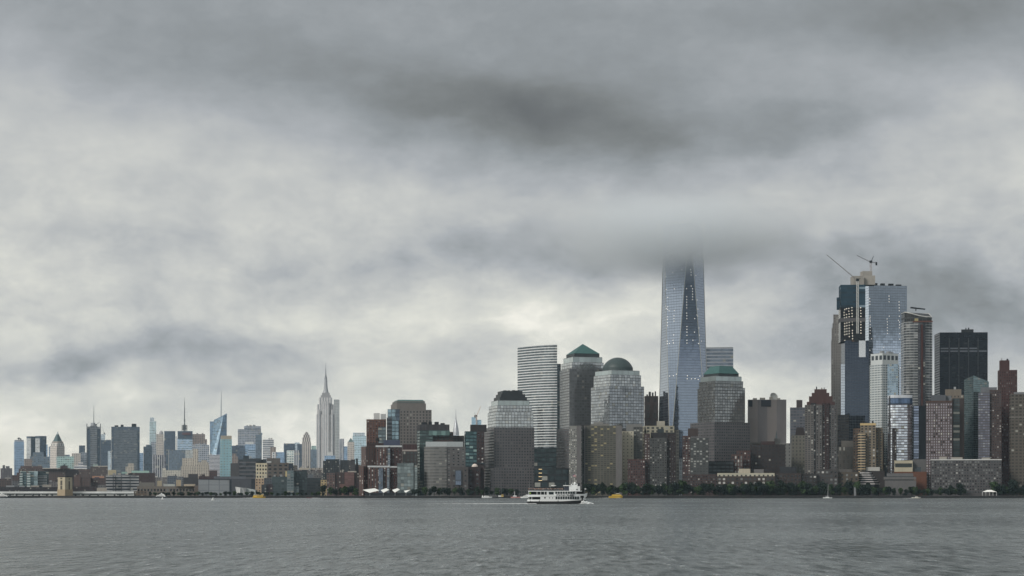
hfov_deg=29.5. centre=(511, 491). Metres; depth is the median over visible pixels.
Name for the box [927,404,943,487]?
window
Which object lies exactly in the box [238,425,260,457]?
office tower
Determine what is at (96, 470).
brick warehouse
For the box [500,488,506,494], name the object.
tree
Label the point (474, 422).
unfinished tower
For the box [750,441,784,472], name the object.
brick block
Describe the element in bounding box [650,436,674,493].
window
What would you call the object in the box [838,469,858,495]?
building
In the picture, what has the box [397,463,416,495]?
glass block
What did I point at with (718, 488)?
tree
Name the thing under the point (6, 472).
stone building
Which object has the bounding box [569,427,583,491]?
window
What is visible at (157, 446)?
stone tower
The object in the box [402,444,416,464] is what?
brick block
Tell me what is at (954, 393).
stone tower
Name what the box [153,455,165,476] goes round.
office tower
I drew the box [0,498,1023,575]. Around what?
water
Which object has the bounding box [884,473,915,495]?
terraced building
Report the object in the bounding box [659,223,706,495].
skyscraper
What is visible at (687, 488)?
tree
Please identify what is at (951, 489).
tree
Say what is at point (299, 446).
office tower
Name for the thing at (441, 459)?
rounded office
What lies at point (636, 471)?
brick block
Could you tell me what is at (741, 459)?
brick block
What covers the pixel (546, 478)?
building
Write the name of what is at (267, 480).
glass block
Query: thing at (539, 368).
glass tower
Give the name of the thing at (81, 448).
glass tower
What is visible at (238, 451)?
office tower
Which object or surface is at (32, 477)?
glass condominium
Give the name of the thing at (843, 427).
office slab
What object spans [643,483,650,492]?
tree
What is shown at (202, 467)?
stone building
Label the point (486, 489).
tree
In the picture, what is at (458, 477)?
brick block
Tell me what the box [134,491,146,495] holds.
building
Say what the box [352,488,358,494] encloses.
tree
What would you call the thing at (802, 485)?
tree
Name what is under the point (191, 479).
brick block
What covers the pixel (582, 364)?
office tower
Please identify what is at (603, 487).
tree
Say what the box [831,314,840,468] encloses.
stone tower
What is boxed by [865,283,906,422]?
skyscraper
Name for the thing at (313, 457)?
office tower
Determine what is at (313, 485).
glass block
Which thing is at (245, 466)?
banded building
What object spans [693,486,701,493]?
tree
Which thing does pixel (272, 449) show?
office tower
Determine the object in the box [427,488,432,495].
tree
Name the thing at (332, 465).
office block
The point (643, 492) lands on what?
tree
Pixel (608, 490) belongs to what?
tree
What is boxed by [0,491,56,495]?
pier shed
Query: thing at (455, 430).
art deco skyscraper
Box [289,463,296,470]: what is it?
office block
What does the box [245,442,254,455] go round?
office tower
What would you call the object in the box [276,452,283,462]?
office block
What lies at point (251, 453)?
office tower
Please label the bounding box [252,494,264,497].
water taxi
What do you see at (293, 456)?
office block
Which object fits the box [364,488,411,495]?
ferry pavilion
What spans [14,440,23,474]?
glass tower
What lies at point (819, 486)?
tree
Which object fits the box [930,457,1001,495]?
apartment block
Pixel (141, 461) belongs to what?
glass tower
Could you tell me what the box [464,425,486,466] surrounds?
brick tower
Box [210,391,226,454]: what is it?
glass tower
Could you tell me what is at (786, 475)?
building
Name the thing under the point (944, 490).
tree
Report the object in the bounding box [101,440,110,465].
glass tower
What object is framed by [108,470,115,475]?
brick block
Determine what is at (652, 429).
apartment tower
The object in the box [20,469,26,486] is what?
glass condominium
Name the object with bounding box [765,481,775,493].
tree
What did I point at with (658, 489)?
tree
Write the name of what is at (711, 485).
tree
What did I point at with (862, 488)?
tree
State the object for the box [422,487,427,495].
tree
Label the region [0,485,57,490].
building
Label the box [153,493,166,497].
motor yacht
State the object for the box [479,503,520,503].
wake
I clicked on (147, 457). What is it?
glass tower
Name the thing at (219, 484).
shed building
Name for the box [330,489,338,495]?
tree
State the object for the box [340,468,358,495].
brick block
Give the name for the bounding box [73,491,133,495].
pier shed
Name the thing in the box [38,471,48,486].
apartment block
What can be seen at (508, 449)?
office tower
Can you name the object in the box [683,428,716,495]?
brick tower
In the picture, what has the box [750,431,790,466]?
stone building
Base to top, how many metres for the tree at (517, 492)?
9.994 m
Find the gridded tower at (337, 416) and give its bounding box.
[334,399,339,458]
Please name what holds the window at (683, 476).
in the brick tower at (695, 462)
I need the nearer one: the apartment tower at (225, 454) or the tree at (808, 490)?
the tree at (808, 490)
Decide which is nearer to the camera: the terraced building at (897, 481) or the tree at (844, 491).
the tree at (844, 491)
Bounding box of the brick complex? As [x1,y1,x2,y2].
[359,440,401,495]
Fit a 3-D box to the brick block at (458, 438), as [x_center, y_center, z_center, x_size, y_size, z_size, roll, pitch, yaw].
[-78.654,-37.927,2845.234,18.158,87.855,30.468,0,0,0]
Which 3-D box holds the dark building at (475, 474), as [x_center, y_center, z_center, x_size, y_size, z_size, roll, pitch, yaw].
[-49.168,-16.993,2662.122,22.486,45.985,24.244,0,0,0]
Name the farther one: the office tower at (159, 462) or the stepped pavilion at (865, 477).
the office tower at (159, 462)
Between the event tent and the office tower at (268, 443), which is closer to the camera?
the event tent
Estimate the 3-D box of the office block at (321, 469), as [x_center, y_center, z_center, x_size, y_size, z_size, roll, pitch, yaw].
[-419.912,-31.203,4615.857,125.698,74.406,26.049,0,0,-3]
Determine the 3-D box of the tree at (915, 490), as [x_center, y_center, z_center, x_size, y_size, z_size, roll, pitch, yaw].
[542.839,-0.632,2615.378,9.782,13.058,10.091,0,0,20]
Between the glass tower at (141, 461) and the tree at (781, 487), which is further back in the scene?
the glass tower at (141, 461)
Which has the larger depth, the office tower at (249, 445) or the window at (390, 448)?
the office tower at (249, 445)
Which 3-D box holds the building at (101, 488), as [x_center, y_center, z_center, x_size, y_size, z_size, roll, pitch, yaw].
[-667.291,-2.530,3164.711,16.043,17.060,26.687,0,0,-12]
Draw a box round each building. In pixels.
[0,465,11,484]
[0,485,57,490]
[97,485,106,490]
[126,463,133,474]
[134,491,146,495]
[137,480,197,495]
[162,467,180,476]
[181,458,194,476]
[185,449,197,465]
[195,460,208,478]
[198,476,254,495]
[231,456,265,478]
[235,487,256,494]
[255,479,263,494]
[256,458,288,478]
[307,469,322,479]
[321,480,326,495]
[468,463,483,495]
[534,468,568,490]
[709,461,733,473]
[717,469,774,495]
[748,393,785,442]
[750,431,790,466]
[775,467,800,495]
[791,427,804,473]
[801,474,816,495]
[816,469,837,495]
[838,441,852,471]
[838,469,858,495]
[852,462,886,495]
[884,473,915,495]
[894,459,926,495]
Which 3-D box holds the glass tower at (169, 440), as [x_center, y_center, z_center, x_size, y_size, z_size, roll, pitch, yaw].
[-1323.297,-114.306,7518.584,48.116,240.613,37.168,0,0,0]
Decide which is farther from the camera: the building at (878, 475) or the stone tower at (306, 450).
the stone tower at (306, 450)
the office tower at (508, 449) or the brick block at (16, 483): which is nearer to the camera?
the office tower at (508, 449)
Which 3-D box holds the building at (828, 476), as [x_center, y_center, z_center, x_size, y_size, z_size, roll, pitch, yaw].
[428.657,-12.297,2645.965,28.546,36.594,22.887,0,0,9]
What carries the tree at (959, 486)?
on the ground
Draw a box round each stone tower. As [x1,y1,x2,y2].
[50,431,64,467]
[151,431,163,472]
[302,432,310,467]
[347,438,353,459]
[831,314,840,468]
[945,387,963,400]
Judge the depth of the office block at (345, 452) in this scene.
7200.56 m
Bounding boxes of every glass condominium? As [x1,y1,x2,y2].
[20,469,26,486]
[27,471,37,486]
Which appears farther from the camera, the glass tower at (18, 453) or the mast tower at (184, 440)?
the glass tower at (18, 453)
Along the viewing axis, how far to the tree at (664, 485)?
2615.28 m
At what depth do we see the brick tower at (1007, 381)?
2778.82 m
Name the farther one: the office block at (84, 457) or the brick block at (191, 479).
the office block at (84, 457)
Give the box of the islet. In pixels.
[40,496,90,497]
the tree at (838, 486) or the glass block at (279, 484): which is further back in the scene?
the glass block at (279, 484)
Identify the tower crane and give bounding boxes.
[827,255,858,332]
[857,255,876,270]
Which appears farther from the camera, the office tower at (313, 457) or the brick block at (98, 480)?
the office tower at (313, 457)
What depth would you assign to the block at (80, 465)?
5804.73 m
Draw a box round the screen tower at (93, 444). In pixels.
[87,413,100,468]
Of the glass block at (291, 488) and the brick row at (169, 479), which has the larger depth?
the brick row at (169, 479)
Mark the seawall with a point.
(522, 496)
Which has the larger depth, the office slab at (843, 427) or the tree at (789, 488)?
the office slab at (843, 427)
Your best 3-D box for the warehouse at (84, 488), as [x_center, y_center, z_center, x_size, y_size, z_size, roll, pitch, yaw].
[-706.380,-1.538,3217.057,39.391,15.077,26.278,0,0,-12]
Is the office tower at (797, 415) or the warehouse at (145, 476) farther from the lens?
the warehouse at (145, 476)
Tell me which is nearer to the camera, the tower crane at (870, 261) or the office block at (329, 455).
the tower crane at (870, 261)
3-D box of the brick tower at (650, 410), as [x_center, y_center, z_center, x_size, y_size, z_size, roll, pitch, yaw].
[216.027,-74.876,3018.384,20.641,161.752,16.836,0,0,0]
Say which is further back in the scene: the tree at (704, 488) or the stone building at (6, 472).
the stone building at (6, 472)
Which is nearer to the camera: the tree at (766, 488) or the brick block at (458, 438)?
the tree at (766, 488)
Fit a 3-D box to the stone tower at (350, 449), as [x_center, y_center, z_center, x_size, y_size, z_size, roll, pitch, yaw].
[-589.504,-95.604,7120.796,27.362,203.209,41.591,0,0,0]
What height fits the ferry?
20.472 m
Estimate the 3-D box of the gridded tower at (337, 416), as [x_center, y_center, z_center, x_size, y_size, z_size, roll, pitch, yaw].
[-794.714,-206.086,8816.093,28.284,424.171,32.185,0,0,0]
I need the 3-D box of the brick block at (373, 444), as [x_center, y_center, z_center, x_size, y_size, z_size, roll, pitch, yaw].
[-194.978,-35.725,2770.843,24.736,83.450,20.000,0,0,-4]
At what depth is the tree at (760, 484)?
2615.14 m
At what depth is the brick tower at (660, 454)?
2649.01 m
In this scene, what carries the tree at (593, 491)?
on the ground
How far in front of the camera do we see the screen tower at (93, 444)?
7499.88 m
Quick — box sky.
[0,0,1023,474]
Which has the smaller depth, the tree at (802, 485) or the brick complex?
the tree at (802, 485)
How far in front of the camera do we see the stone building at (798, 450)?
2758.76 m
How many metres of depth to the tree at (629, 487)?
2612.51 m
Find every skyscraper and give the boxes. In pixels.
[316,369,334,467]
[453,416,458,435]
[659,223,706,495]
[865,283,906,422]
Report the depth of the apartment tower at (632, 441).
2699.87 m
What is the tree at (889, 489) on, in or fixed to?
on the ground
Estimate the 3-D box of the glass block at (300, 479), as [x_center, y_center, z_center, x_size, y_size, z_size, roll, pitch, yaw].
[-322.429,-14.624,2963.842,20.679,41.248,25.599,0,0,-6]
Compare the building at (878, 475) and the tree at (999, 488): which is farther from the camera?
the building at (878, 475)
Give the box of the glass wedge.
[964,375,988,458]
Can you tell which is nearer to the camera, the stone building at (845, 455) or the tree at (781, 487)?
the tree at (781, 487)
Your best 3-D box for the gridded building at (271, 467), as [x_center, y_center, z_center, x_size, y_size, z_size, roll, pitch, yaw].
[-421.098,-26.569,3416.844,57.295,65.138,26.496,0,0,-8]
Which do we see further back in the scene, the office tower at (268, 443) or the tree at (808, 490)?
the office tower at (268, 443)
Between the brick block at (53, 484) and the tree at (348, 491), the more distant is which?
the brick block at (53, 484)
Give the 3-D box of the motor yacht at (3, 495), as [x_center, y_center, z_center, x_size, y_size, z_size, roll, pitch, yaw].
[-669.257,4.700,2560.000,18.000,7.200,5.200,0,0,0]
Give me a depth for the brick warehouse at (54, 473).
4718.24 m
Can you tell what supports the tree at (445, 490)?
on the ground
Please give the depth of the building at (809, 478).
2632.14 m
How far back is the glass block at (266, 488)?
2863.19 m
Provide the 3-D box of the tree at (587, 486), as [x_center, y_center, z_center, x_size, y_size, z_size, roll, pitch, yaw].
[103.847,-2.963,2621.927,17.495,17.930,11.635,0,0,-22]
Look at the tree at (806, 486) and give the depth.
2613.72 m
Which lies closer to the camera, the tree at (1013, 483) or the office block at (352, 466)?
the tree at (1013, 483)
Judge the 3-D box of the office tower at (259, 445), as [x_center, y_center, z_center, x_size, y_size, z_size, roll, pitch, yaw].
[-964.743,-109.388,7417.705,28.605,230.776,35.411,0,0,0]
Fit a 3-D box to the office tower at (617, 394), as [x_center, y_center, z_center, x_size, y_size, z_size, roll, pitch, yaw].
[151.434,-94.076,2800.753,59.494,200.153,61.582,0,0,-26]
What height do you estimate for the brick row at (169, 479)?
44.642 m
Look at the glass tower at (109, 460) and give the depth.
6901.14 m
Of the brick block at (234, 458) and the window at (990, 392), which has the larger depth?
the brick block at (234, 458)
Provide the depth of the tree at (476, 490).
2619.20 m
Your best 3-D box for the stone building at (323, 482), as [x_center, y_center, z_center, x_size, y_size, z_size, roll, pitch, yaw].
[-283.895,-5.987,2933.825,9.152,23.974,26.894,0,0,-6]
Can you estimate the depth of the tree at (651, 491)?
2615.39 m
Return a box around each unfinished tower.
[472,417,480,424]
[837,271,874,440]
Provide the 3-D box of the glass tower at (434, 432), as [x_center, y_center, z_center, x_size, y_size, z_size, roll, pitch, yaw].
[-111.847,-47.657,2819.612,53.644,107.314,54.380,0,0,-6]
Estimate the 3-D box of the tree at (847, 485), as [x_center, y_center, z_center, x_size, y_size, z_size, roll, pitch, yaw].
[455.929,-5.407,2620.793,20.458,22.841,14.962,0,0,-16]
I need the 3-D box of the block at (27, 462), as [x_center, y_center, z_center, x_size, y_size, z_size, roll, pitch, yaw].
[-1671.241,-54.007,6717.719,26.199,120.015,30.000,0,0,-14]
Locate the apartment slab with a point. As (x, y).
(595, 453)
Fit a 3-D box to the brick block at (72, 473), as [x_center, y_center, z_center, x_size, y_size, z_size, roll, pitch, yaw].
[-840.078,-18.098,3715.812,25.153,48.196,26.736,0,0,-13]
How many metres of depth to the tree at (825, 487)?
2613.85 m
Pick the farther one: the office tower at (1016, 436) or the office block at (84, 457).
the office block at (84, 457)
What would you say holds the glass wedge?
on the ground
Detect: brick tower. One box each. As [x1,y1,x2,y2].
[366,413,385,442]
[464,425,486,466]
[644,391,657,425]
[644,429,675,495]
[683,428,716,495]
[805,387,836,473]
[998,358,1016,495]
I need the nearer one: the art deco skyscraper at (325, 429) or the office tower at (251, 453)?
the office tower at (251, 453)
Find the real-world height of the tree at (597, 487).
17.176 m
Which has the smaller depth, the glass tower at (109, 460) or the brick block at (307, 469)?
the brick block at (307, 469)
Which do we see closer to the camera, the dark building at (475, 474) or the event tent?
the event tent
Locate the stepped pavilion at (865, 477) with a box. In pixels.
[854,471,878,495]
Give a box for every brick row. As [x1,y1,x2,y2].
[0,473,19,486]
[155,474,183,485]
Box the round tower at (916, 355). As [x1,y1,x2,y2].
[901,307,932,405]
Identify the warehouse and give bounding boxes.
[19,464,89,481]
[73,486,96,490]
[90,464,107,477]
[122,471,154,485]
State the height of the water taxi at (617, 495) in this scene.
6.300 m
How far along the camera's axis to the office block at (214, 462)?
6002.93 m
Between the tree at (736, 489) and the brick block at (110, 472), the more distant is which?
the brick block at (110, 472)
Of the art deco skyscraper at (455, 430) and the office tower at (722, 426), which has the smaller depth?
the office tower at (722, 426)
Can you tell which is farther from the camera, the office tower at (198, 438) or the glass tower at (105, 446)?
the office tower at (198, 438)
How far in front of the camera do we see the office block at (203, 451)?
6905.81 m
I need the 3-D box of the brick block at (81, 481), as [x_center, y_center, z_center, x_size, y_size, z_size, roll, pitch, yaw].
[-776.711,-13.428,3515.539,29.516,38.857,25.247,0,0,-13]
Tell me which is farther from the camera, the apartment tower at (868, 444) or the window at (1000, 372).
the window at (1000, 372)
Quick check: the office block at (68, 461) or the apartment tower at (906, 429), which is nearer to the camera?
the apartment tower at (906, 429)
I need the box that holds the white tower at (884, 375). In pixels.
[870,351,898,461]
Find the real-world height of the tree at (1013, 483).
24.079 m
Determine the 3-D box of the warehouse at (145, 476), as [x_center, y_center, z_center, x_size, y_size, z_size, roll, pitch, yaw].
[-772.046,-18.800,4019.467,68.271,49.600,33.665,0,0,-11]
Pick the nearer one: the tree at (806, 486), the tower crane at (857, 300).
the tree at (806, 486)
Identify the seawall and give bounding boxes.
[8,496,1023,497]
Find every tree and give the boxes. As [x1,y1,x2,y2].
[320,485,326,492]
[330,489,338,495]
[340,486,347,493]
[345,487,352,494]
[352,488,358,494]
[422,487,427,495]
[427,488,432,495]
[440,487,449,494]
[456,487,464,495]
[474,486,480,495]
[484,486,489,495]
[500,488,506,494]
[513,489,519,495]
[583,483,593,495]
[590,484,600,492]
[590,487,595,494]
[600,482,607,495]
[605,486,612,493]
[609,485,614,494]
[619,483,627,495]
[622,482,635,493]
[630,482,637,494]
[639,487,645,495]
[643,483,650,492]
[648,484,655,494]
[653,485,663,495]
[661,483,667,495]
[667,482,681,495]
[676,480,687,495]
[682,484,692,495]
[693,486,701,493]
[697,482,709,495]
[704,483,713,495]
[713,484,727,495]
[726,484,733,495]
[727,485,740,495]
[741,484,750,493]
[748,482,755,494]
[755,481,765,495]
[760,484,768,495]
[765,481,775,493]
[774,480,786,495]
[787,482,797,495]
[790,484,799,495]
[797,481,806,495]
[800,483,813,493]
[806,485,811,494]
[812,485,818,493]
[817,480,828,494]
[822,483,828,495]
[828,484,833,493]
[836,483,843,495]
[841,487,848,494]
[843,479,853,494]
[853,481,862,495]
[857,484,867,493]
[865,482,872,494]
[884,486,891,495]
[912,487,918,495]
[941,488,949,495]
[949,485,954,495]
[956,483,964,495]
[989,481,997,495]
[992,484,1002,495]
[1001,484,1006,495]
[1007,479,1019,495]
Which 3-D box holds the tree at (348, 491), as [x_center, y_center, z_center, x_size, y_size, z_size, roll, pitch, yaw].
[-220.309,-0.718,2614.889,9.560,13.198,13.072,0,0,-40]
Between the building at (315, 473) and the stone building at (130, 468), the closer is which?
the building at (315, 473)
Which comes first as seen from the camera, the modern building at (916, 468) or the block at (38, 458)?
the modern building at (916, 468)
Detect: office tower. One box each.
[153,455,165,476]
[192,433,206,444]
[232,445,244,458]
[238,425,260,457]
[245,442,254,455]
[248,450,254,457]
[256,433,261,458]
[263,438,273,462]
[270,447,275,457]
[284,443,294,462]
[297,444,301,466]
[311,446,316,467]
[339,439,343,460]
[387,400,431,462]
[484,390,533,495]
[556,344,603,467]
[591,357,643,430]
[690,366,749,460]
[706,347,732,369]
[790,400,804,442]
[1009,392,1023,495]
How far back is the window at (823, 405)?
2688.36 m
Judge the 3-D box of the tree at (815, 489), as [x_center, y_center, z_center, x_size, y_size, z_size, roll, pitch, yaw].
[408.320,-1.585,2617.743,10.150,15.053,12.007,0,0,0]
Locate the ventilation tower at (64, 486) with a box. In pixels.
[57,476,72,495]
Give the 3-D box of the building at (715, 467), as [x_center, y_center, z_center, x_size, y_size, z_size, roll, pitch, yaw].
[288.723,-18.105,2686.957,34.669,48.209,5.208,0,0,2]
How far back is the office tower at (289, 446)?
7501.20 m
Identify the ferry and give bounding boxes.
[527,474,586,503]
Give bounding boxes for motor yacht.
[0,493,9,497]
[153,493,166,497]
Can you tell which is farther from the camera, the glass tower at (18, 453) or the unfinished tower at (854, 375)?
the glass tower at (18, 453)
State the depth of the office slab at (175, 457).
6203.55 m
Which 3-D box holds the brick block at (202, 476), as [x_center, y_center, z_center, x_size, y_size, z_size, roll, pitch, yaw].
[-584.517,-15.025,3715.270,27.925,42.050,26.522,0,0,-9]
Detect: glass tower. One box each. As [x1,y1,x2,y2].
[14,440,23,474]
[79,445,84,452]
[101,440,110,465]
[108,451,110,469]
[140,453,142,470]
[143,445,151,472]
[149,418,155,444]
[164,431,174,469]
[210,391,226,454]
[353,433,365,464]
[417,422,452,495]
[518,344,560,467]
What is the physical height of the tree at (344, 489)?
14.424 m
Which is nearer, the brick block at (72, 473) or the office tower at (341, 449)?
the brick block at (72, 473)
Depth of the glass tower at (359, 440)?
7702.13 m
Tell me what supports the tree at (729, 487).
on the ground
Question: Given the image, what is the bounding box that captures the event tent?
[982,490,996,495]
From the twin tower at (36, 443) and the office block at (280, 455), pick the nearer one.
the office block at (280, 455)
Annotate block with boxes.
[12,481,19,486]
[24,459,31,465]
[30,452,48,467]
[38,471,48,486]
[49,480,57,486]
[56,456,73,468]
[65,470,78,488]
[72,453,80,464]
[74,462,86,468]
[74,474,90,485]
[81,452,86,465]
[91,475,105,487]
[106,473,138,490]
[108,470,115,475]
[183,474,197,485]
[192,443,208,464]
[199,474,212,478]
[209,454,219,475]
[209,470,216,478]
[232,454,237,462]
[261,484,272,495]
[264,478,271,484]
[272,475,286,495]
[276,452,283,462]
[287,450,299,469]
[287,470,298,495]
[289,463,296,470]
[294,470,306,495]
[297,466,320,472]
[307,474,320,495]
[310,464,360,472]
[323,459,348,479]
[324,452,334,460]
[327,470,344,495]
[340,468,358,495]
[344,446,346,459]
[349,459,359,472]
[366,437,383,445]
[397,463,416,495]
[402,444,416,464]
[450,467,467,495]
[453,436,463,446]
[628,459,644,495]
[731,450,749,472]
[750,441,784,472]
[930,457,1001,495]
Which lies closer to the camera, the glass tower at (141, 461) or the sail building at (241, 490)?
the sail building at (241, 490)
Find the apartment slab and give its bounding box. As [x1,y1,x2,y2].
[569,422,621,495]
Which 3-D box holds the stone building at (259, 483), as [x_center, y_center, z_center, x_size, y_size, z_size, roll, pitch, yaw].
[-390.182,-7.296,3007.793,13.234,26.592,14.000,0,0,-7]
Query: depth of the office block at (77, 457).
7203.70 m
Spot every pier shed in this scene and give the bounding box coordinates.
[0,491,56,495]
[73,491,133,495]
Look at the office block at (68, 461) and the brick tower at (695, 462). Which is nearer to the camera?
the brick tower at (695, 462)
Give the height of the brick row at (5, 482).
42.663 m
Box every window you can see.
[390,448,400,491]
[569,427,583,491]
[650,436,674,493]
[683,476,706,492]
[817,405,835,468]
[854,429,881,470]
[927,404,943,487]
[930,461,978,492]
[990,392,995,457]
[1000,372,1009,484]
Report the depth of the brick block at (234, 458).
5701.70 m
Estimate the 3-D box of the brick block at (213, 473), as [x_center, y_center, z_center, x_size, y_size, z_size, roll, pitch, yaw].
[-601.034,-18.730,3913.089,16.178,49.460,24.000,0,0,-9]
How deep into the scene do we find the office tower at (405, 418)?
2902.62 m
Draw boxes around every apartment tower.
[220,436,231,475]
[622,424,642,495]
[643,421,678,495]
[853,421,883,472]
[887,395,925,472]
[926,395,963,495]
[978,387,1000,458]
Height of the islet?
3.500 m
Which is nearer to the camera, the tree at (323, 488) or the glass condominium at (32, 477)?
the tree at (323, 488)
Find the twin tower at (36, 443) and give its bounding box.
[27,436,47,458]
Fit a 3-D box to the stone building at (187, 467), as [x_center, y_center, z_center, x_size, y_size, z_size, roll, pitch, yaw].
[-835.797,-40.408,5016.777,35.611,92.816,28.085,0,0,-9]
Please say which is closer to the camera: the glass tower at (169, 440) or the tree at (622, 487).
the tree at (622, 487)
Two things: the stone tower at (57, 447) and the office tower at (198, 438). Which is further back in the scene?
the office tower at (198, 438)
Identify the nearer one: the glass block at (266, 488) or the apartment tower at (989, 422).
the apartment tower at (989, 422)
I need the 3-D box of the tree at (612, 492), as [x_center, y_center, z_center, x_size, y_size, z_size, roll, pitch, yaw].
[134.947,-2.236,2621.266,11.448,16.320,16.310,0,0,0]
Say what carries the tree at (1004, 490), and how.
on the ground
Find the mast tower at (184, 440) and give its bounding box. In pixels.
[176,399,192,449]
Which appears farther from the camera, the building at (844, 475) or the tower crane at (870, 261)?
the tower crane at (870, 261)
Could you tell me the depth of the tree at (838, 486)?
2619.85 m
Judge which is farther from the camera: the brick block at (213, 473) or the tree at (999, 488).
the brick block at (213, 473)
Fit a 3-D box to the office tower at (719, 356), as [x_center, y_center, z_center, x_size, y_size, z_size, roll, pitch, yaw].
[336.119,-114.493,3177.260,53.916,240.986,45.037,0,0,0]
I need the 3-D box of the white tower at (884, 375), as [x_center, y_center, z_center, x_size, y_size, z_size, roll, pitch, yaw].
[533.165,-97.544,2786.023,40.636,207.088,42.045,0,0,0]
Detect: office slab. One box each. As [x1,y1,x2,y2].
[111,424,139,474]
[168,450,184,469]
[838,415,848,446]
[934,328,987,394]
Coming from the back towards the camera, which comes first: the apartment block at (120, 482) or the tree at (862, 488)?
the apartment block at (120, 482)
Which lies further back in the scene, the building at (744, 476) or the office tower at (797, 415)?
the office tower at (797, 415)
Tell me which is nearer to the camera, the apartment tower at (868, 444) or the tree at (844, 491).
the tree at (844, 491)
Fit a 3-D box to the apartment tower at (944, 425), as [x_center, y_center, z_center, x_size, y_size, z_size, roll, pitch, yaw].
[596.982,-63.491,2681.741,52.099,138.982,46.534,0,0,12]
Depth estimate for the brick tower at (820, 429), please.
2688.65 m
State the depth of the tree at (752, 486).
2612.10 m
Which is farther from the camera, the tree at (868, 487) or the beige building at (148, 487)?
the beige building at (148, 487)
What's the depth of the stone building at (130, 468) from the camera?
5603.26 m
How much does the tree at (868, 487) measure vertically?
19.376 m
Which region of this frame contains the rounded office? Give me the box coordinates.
[424,442,464,495]
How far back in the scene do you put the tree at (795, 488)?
2612.61 m
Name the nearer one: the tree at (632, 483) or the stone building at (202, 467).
the tree at (632, 483)
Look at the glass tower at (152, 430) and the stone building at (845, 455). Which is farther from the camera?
the glass tower at (152, 430)
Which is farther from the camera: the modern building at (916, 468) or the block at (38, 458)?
the block at (38, 458)
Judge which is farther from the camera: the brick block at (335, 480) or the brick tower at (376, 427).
the brick block at (335, 480)
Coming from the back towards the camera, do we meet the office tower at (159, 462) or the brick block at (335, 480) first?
the office tower at (159, 462)
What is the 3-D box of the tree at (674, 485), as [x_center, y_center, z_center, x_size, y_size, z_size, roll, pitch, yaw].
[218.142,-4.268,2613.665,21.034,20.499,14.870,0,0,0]
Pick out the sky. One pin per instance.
(248, 201)
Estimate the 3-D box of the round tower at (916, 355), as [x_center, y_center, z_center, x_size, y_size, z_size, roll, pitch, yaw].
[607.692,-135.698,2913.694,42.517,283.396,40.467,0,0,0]
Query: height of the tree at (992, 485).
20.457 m
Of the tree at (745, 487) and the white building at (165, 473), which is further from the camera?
the white building at (165, 473)
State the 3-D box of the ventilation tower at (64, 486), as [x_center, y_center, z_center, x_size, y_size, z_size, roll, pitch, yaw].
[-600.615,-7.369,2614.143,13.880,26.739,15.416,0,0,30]
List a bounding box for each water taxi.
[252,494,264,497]
[609,493,622,497]
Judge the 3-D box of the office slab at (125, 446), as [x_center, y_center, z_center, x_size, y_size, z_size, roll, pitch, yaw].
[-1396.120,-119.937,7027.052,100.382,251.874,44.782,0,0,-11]
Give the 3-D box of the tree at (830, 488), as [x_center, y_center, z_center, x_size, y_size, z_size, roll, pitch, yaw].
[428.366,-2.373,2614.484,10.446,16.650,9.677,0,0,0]
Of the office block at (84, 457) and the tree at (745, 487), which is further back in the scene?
the office block at (84, 457)
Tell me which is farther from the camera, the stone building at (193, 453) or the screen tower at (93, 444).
the screen tower at (93, 444)
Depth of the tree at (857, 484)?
2617.55 m
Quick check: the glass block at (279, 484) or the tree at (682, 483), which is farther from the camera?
the glass block at (279, 484)
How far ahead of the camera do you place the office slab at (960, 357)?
3118.46 m
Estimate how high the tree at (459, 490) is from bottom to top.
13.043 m

